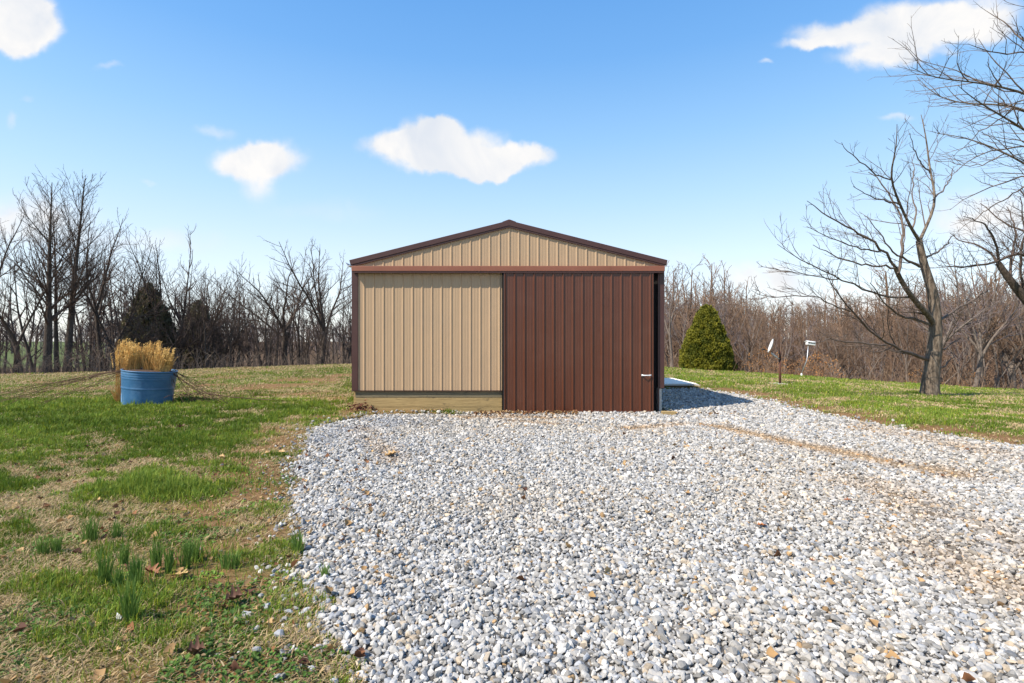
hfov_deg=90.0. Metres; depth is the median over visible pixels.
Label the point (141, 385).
planter tub
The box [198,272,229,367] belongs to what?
bare tree
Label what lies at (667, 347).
bare tree
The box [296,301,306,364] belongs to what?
bare tree
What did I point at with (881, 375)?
undergrowth
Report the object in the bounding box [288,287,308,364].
bare tree
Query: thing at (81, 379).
dead canes
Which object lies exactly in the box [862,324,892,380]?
bare tree
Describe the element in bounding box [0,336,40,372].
bare shrub
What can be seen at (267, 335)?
bare shrub
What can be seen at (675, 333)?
bare tree
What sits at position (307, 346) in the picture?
bare tree
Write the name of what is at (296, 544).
daffodil shoots
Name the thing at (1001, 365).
bare tree
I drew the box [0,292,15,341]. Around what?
bare tree
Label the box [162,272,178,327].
bare tree
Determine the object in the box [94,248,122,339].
bare tree
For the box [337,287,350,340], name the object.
bare tree
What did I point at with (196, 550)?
daffodil shoots
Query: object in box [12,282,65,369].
bare tree
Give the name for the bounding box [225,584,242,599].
fallen leaf
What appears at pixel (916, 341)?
bare tree
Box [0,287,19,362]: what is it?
bare tree
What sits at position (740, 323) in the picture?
bare tree
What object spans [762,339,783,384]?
satellite dish
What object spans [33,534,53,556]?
daffodil shoots
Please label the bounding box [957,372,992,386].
beech bush
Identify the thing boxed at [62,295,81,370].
bare tree
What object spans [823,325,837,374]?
bare tree
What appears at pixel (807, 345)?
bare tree
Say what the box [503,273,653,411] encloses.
sliding door
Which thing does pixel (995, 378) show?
bare tree
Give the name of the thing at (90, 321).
bare tree
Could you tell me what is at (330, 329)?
bare tree
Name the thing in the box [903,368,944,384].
beech bush
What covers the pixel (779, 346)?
bare tree
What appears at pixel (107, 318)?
bare tree
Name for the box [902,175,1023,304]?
bare tree
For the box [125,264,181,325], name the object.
bare tree
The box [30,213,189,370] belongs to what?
bare tree
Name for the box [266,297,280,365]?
bare tree
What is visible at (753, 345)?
bare tree
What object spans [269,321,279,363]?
bare tree
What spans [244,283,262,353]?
bare tree
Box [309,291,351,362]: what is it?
bare tree
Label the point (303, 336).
bare tree
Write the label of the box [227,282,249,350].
bare tree
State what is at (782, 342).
bare tree
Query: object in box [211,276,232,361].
bare tree
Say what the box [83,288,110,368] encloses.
bare tree
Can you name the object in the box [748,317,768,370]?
bare tree
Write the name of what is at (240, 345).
bare tree
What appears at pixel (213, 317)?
bare tree
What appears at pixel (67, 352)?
bare shrub
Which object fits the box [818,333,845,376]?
bare tree
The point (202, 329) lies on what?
bare tree
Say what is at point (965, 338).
bare tree
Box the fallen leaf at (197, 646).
[186,635,204,651]
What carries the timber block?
on the gravel drive
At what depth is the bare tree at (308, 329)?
60.18 m
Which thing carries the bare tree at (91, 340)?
on the lawn at (250, 568)
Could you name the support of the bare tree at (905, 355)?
on the lawn at (250, 568)
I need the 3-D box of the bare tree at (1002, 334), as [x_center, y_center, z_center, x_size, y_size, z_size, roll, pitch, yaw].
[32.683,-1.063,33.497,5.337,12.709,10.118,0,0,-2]
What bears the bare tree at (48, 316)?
on the lawn at (250, 568)
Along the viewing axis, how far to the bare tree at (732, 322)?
52.08 m
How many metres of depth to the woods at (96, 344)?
131.83 m
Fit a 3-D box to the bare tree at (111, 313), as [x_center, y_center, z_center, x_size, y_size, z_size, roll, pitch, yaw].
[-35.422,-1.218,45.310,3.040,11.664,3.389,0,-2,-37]
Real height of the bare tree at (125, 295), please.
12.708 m
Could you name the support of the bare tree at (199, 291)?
on the lawn at (250, 568)
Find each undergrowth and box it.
[0,340,351,373]
[664,351,1023,388]
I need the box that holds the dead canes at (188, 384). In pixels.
[164,369,271,403]
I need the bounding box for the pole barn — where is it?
[345,219,666,412]
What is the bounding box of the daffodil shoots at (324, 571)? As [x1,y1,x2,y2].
[319,563,329,575]
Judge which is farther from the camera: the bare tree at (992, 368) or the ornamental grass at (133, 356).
the bare tree at (992, 368)
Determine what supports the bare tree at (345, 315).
on the lawn at (250, 568)
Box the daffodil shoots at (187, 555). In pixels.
[174,534,201,569]
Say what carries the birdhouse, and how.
on the lawn at (250, 568)
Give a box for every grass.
[108,338,135,401]
[119,341,142,369]
[140,340,166,369]
[149,347,177,371]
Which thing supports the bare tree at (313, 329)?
on the lawn at (250, 568)
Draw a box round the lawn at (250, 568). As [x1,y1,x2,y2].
[0,340,1023,682]
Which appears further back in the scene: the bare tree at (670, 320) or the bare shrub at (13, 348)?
the bare tree at (670, 320)
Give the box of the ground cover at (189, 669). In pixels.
[0,456,359,682]
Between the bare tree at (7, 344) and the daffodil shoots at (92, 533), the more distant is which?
the bare tree at (7, 344)
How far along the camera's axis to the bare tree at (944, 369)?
50.49 m
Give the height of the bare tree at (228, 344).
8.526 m
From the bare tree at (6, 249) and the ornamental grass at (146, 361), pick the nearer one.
the ornamental grass at (146, 361)
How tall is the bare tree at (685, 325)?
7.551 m
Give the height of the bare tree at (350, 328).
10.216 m
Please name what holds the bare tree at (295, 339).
on the lawn at (250, 568)
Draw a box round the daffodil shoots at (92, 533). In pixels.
[73,515,102,541]
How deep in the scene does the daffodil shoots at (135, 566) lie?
3.34 m
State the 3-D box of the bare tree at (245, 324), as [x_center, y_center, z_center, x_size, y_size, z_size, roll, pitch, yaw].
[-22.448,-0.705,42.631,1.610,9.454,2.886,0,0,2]
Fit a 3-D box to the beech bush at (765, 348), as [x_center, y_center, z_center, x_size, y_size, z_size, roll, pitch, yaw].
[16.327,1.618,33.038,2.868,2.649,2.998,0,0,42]
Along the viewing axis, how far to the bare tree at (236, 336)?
52.43 m
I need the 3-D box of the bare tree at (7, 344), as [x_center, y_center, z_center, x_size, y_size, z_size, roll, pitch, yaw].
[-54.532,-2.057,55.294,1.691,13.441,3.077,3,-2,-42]
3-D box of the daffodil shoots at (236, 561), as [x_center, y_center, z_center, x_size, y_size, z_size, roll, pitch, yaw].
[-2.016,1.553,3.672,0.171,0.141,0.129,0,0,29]
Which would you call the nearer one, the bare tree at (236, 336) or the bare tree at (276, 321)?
the bare tree at (276, 321)
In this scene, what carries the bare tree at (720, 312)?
on the lawn at (250, 568)
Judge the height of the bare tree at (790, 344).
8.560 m
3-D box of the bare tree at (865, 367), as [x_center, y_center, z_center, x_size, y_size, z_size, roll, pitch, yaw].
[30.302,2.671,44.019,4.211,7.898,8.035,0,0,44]
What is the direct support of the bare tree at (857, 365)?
on the lawn at (250, 568)
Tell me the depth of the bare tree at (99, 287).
59.43 m
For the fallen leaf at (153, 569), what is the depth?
3.54 m
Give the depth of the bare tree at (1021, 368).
30.49 m
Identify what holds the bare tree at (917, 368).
on the lawn at (250, 568)
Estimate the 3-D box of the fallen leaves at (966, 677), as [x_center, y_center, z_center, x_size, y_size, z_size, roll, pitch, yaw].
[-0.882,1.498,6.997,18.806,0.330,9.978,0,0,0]
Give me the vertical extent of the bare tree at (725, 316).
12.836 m
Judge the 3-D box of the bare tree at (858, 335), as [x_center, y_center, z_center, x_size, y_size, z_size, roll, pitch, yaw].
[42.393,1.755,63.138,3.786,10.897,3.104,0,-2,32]
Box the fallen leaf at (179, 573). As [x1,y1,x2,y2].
[170,569,187,575]
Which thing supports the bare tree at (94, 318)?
on the lawn at (250, 568)
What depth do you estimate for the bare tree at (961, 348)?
41.15 m
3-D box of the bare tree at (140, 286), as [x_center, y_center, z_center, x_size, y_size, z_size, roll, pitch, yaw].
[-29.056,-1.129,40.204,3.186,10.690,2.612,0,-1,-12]
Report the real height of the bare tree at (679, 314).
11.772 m
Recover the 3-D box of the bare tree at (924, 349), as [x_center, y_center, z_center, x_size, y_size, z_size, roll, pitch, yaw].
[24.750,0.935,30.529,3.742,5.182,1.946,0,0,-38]
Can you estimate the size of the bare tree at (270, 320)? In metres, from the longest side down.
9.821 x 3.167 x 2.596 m
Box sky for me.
[0,0,1023,341]
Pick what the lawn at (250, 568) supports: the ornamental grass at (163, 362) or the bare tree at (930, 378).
the bare tree at (930, 378)
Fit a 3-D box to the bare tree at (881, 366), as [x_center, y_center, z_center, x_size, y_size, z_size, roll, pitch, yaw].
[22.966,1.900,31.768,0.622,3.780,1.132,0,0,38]
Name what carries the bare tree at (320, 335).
on the lawn at (250, 568)
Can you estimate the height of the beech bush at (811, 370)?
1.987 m
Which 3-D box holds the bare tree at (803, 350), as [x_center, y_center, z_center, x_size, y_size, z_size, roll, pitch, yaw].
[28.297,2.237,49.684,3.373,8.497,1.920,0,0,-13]
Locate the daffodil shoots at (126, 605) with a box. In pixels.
[117,578,145,624]
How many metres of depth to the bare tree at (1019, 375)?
37.64 m
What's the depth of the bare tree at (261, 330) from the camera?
53.82 m
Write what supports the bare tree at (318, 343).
on the lawn at (250, 568)
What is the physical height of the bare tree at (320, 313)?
10.604 m
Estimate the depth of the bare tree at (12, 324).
38.98 m
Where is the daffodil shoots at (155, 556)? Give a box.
[147,539,163,570]
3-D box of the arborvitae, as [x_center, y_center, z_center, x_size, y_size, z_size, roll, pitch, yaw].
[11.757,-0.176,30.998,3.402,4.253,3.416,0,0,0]
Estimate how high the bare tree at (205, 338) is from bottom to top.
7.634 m
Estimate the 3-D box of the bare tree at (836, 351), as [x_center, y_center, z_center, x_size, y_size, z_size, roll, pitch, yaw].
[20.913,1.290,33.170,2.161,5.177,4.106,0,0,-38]
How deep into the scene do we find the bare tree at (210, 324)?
35.38 m
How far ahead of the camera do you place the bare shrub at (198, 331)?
35.52 m
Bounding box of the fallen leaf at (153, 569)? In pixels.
[145,563,160,572]
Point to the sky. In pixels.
(672, 130)
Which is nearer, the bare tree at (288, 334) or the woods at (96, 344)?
the bare tree at (288, 334)
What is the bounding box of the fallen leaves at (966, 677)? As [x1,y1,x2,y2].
[0,399,975,682]
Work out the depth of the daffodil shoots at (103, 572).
3.39 m
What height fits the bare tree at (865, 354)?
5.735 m
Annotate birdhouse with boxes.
[801,340,815,374]
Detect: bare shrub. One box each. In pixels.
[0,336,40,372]
[56,339,100,371]
[74,315,162,354]
[100,299,198,353]
[122,306,229,368]
[170,312,240,367]
[188,317,248,366]
[216,323,283,365]
[250,326,282,365]
[322,325,351,359]
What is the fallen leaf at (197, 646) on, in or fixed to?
on the lawn at (250, 568)
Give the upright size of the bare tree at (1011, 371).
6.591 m
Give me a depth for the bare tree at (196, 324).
35.42 m
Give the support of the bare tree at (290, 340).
on the lawn at (250, 568)
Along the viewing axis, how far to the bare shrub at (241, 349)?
37.25 m
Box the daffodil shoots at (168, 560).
[162,545,180,573]
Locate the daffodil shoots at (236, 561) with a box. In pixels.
[216,547,244,569]
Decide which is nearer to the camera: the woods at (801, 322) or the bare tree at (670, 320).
the bare tree at (670, 320)
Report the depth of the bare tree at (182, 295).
61.08 m
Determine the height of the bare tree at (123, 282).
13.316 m
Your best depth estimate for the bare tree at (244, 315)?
60.16 m
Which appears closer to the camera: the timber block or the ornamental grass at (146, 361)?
the timber block
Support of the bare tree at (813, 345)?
on the lawn at (250, 568)
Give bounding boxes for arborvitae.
[678,304,737,370]
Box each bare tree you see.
[0,168,117,372]
[0,204,39,291]
[0,216,94,373]
[0,238,42,373]
[0,256,35,369]
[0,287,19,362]
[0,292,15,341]
[0,302,17,373]
[2,267,18,372]
[6,208,93,371]
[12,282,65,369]
[17,164,121,371]
[18,256,44,372]
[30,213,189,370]
[40,244,97,368]
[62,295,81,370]
[69,258,124,368]
[73,208,137,371]
[73,284,94,370]
[73,318,92,371]
[75,254,127,370]
[75,259,108,355]
[81,281,104,371]
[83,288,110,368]
[84,255,105,368]
[85,251,121,328]
[86,260,116,369]
[89,268,119,361]
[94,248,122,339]
[100,256,123,344]
[105,266,137,337]
[107,255,132,364]
[109,248,143,331]
[109,256,136,331]
[112,225,166,345]
[113,260,128,326]
[123,269,165,311]
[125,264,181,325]
[128,271,168,344]
[140,250,251,367]
[161,273,188,330]
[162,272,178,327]
[167,226,203,351]
[172,282,192,317]
[177,293,191,364]
[186,285,200,366]
[187,272,224,344]
[189,275,222,368]
[191,268,220,366]
[193,291,226,368]
[197,284,239,366]
[198,255,333,365]
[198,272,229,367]
[198,273,239,367]
[205,307,244,366]
[210,302,223,364]
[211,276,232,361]
[217,292,249,366]
[222,303,240,367]
[225,282,261,365]
[227,278,240,366]
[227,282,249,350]
[229,290,241,365]
[229,291,249,364]
[230,275,256,363]
[232,279,251,365]
[232,303,250,366]
[233,273,257,366]
[234,252,249,366]
[236,277,271,361]
[240,305,263,365]
[242,286,252,364]
[243,277,269,364]
[243,298,264,359]
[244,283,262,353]
[246,276,287,362]
[250,302,276,361]
[252,302,261,365]
[256,299,281,349]
[259,298,280,362]
[261,237,351,364]
[262,286,293,365]
[266,265,300,363]
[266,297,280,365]
[268,281,287,361]
[269,282,292,357]
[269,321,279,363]
[275,285,300,365]
[280,299,291,364]
[282,314,300,364]
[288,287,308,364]
[288,288,297,361]
[294,284,312,363]
[294,309,311,360]
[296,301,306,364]
[297,293,326,363]
[298,285,318,356]
[300,281,325,362]
[300,288,320,364]
[300,310,313,364]
[300,318,307,364]
[308,291,328,364]
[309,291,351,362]
[311,284,332,354]
[313,308,326,351]
[315,294,339,362]
[317,307,334,363]
[320,299,345,362]
[324,308,333,363]
[325,295,334,363]
[332,289,351,359]
[336,289,349,363]
[337,283,351,362]
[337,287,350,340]
[338,296,351,363]
[339,283,351,356]
[340,290,351,352]
[664,263,700,366]
[664,280,743,348]
[664,290,752,342]
[664,302,673,348]
[664,306,698,366]
[664,311,691,365]
[667,284,744,349]
[673,294,685,333]
[673,300,692,353]
[695,291,731,331]
[718,296,734,335]
[725,298,764,352]
[730,299,752,370]
[730,305,768,371]
[732,307,771,371]
[735,91,1010,395]
[747,322,776,369]
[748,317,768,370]
[760,325,805,373]
[769,323,804,373]
[772,312,794,372]
[783,324,816,372]
[793,308,818,374]
[793,334,816,375]
[794,320,837,375]
[805,324,875,377]
[815,318,901,376]
[815,327,831,376]
[816,322,890,378]
[817,325,904,372]
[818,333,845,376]
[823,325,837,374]
[825,326,846,378]
[829,333,907,379]
[833,329,894,381]
[846,313,866,378]
[852,316,880,374]
[859,315,887,380]
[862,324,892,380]
[867,0,1023,229]
[872,341,899,380]
[874,314,1000,383]
[878,349,885,380]
[879,319,955,382]
[883,305,922,381]
[883,320,906,379]
[886,271,1012,382]
[887,330,956,382]
[892,307,993,383]
[896,314,921,381]
[901,320,945,381]
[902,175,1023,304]
[903,300,1020,376]
[904,318,949,360]
[912,263,1023,386]
[918,229,1023,388]
[921,241,1023,387]
[926,320,971,384]
[943,299,994,385]
[952,297,996,383]
[960,285,1023,387]
[960,303,1023,387]
[969,304,1023,387]
[970,301,1003,382]
[977,307,1017,387]
[977,309,1023,373]
[988,314,1005,387]
[991,303,1022,388]
[996,325,1023,367]
[1002,301,1023,387]
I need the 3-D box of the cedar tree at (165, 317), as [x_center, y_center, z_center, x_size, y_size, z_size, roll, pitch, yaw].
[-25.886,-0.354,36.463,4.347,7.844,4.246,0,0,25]
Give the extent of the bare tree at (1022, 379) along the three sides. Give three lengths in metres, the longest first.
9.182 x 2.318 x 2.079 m
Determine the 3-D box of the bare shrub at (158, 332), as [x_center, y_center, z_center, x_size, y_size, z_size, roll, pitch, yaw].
[-23.732,0.030,34.064,5.926,5.425,5.314,0,0,-40]
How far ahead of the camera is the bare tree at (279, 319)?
50.67 m
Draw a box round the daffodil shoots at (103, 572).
[93,541,120,586]
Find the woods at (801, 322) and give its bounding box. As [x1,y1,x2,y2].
[664,254,1023,387]
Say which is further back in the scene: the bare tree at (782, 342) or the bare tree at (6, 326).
the bare tree at (782, 342)
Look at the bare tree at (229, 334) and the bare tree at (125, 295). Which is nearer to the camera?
the bare tree at (229, 334)
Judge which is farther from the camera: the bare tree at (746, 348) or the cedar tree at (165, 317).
the bare tree at (746, 348)
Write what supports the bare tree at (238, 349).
on the lawn at (250, 568)
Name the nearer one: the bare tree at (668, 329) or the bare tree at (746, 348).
the bare tree at (668, 329)
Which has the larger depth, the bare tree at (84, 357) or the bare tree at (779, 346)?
the bare tree at (779, 346)
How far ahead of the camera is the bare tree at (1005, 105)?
13.75 m
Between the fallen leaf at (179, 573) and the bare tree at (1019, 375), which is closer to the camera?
the fallen leaf at (179, 573)
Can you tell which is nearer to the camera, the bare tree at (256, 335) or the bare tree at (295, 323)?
the bare tree at (256, 335)
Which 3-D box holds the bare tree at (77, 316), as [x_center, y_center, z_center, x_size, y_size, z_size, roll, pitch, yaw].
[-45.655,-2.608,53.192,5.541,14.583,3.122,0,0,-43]
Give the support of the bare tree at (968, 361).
on the lawn at (250, 568)
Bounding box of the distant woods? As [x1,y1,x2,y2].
[1,292,908,353]
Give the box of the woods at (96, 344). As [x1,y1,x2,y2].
[21,323,341,355]
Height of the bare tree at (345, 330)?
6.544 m
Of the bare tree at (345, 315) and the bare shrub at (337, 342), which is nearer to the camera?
the bare shrub at (337, 342)
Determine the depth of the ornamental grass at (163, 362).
13.10 m
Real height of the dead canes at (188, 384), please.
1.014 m
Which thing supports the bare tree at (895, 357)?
on the lawn at (250, 568)
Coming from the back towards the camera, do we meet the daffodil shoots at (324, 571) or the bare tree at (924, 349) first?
the bare tree at (924, 349)
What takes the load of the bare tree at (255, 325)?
on the lawn at (250, 568)
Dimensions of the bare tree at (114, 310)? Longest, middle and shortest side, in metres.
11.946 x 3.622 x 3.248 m
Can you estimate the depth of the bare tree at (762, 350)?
45.13 m
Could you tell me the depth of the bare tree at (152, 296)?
36.15 m
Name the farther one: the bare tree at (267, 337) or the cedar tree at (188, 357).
the bare tree at (267, 337)
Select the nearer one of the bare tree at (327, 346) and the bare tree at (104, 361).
the bare tree at (327, 346)
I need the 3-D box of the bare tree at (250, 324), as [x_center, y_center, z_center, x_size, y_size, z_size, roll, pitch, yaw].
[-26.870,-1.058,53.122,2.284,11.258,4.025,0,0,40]
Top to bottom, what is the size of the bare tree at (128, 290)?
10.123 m
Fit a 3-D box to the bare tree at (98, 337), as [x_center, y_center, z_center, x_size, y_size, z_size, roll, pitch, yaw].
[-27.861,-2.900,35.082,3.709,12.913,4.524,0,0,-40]
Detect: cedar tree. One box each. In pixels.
[118,282,181,368]
[179,299,225,369]
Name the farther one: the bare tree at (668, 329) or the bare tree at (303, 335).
the bare tree at (303, 335)
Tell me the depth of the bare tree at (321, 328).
47.37 m
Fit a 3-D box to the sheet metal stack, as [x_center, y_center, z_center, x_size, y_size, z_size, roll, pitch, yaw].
[5.125,1.560,19.255,2.850,0.250,2.810,0,0,0]
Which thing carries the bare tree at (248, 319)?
on the lawn at (250, 568)
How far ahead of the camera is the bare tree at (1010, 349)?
30.72 m
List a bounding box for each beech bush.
[742,346,788,373]
[785,356,822,376]
[794,351,845,377]
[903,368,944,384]
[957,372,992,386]
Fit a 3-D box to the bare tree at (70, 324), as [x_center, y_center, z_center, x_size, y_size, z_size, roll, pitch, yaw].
[-26.168,-4.001,31.259,4.459,13.289,5.383,0,0,3]
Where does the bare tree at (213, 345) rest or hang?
on the lawn at (250, 568)
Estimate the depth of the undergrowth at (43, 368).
29.73 m
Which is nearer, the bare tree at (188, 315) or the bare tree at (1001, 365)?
the bare tree at (1001, 365)
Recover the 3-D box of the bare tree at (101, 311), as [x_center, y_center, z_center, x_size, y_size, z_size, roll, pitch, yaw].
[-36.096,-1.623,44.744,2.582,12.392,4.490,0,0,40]
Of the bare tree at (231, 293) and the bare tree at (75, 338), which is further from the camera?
the bare tree at (231, 293)
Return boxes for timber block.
[661,411,675,414]
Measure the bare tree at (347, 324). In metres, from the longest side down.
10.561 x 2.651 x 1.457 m
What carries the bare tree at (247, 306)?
on the lawn at (250, 568)
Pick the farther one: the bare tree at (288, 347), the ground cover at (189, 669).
the bare tree at (288, 347)
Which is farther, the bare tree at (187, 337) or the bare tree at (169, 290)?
the bare tree at (169, 290)
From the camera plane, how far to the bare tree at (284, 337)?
39.03 m
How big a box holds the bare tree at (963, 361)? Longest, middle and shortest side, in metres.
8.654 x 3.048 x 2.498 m
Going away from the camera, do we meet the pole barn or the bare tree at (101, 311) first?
the pole barn
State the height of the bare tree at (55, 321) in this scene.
11.531 m
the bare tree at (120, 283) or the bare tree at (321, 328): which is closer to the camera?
the bare tree at (321, 328)
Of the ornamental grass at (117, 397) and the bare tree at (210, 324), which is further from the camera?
the bare tree at (210, 324)
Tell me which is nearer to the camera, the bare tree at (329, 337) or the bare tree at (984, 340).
the bare tree at (984, 340)
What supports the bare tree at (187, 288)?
on the lawn at (250, 568)
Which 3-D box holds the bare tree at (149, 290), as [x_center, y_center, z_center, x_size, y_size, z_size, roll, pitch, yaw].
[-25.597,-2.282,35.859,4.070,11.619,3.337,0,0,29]
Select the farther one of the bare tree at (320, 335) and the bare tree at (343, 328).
the bare tree at (343, 328)
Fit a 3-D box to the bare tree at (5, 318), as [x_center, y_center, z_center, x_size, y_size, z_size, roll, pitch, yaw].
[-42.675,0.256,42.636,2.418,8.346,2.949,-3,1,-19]
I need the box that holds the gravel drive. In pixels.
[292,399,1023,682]
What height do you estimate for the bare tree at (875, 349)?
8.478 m
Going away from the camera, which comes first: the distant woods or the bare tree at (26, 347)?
the bare tree at (26, 347)
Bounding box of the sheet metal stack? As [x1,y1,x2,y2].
[664,378,698,387]
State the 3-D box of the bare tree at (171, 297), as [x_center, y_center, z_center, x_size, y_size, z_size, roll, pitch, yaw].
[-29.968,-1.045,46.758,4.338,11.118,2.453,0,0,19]
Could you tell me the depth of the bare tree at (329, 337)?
57.86 m
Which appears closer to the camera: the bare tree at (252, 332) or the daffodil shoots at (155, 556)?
the daffodil shoots at (155, 556)
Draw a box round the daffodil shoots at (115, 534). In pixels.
[107,518,124,539]
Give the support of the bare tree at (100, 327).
on the lawn at (250, 568)
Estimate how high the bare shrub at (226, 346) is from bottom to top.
4.520 m
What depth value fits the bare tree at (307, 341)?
57.01 m
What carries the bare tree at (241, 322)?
on the lawn at (250, 568)
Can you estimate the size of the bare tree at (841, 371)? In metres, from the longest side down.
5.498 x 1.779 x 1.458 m
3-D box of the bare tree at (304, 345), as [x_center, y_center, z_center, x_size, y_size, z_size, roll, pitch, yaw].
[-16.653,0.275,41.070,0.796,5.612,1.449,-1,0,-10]
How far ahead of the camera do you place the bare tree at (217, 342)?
39.52 m
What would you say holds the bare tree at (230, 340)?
on the lawn at (250, 568)
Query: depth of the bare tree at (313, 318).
52.66 m
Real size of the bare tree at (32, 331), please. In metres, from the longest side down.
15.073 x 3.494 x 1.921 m
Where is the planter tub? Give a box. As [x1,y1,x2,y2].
[120,368,177,405]
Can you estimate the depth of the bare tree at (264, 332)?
36.35 m
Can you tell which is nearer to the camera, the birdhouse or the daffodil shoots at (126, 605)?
the daffodil shoots at (126, 605)
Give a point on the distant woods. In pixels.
(85, 335)
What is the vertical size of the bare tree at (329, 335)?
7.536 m
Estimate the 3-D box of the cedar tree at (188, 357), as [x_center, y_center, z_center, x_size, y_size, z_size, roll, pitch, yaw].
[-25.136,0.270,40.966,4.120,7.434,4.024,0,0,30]
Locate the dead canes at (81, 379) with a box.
[1,370,120,405]
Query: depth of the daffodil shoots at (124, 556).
3.66 m
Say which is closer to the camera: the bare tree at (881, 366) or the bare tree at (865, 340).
the bare tree at (881, 366)
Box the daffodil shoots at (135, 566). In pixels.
[120,550,146,588]
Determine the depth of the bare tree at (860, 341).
52.55 m
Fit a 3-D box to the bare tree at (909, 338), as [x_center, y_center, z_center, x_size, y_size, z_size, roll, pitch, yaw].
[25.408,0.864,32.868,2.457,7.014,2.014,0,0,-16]
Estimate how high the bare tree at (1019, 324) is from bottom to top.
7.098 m
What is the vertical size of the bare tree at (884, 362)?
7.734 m
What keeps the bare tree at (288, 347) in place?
on the lawn at (250, 568)
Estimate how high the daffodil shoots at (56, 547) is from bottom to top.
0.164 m
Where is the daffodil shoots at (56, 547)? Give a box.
[49,535,63,554]
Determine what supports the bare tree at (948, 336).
on the lawn at (250, 568)
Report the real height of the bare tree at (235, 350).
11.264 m
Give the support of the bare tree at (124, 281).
on the lawn at (250, 568)
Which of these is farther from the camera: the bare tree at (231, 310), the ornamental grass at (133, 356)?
the bare tree at (231, 310)
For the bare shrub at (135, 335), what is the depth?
31.79 m
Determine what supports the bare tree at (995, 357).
on the lawn at (250, 568)
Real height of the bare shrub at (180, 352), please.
5.332 m
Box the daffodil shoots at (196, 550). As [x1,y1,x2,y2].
[187,537,204,562]
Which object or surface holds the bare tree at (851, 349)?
on the lawn at (250, 568)
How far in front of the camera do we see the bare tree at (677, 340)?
45.80 m
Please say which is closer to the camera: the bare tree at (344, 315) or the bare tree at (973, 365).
the bare tree at (973, 365)
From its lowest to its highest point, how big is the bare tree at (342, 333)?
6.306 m
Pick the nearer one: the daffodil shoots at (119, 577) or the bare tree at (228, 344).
the daffodil shoots at (119, 577)
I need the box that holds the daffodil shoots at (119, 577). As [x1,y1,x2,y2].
[106,560,122,590]
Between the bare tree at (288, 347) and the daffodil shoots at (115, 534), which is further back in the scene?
the bare tree at (288, 347)
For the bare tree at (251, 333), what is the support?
on the lawn at (250, 568)
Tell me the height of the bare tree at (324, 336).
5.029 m
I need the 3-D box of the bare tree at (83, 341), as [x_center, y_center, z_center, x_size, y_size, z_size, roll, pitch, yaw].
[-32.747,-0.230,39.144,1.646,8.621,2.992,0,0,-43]
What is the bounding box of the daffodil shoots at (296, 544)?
[288,530,306,555]
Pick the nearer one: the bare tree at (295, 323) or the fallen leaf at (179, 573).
the fallen leaf at (179, 573)
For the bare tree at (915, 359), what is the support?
on the lawn at (250, 568)
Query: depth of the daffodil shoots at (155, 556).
3.62 m
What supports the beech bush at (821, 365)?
on the lawn at (250, 568)
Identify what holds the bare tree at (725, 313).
on the lawn at (250, 568)
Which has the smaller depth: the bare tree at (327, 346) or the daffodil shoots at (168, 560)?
the daffodil shoots at (168, 560)
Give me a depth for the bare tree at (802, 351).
43.71 m
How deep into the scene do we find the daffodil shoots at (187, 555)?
3.63 m
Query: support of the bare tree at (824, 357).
on the lawn at (250, 568)
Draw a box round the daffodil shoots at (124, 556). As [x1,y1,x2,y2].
[111,542,132,568]
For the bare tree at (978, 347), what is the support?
on the lawn at (250, 568)
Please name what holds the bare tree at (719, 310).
on the lawn at (250, 568)

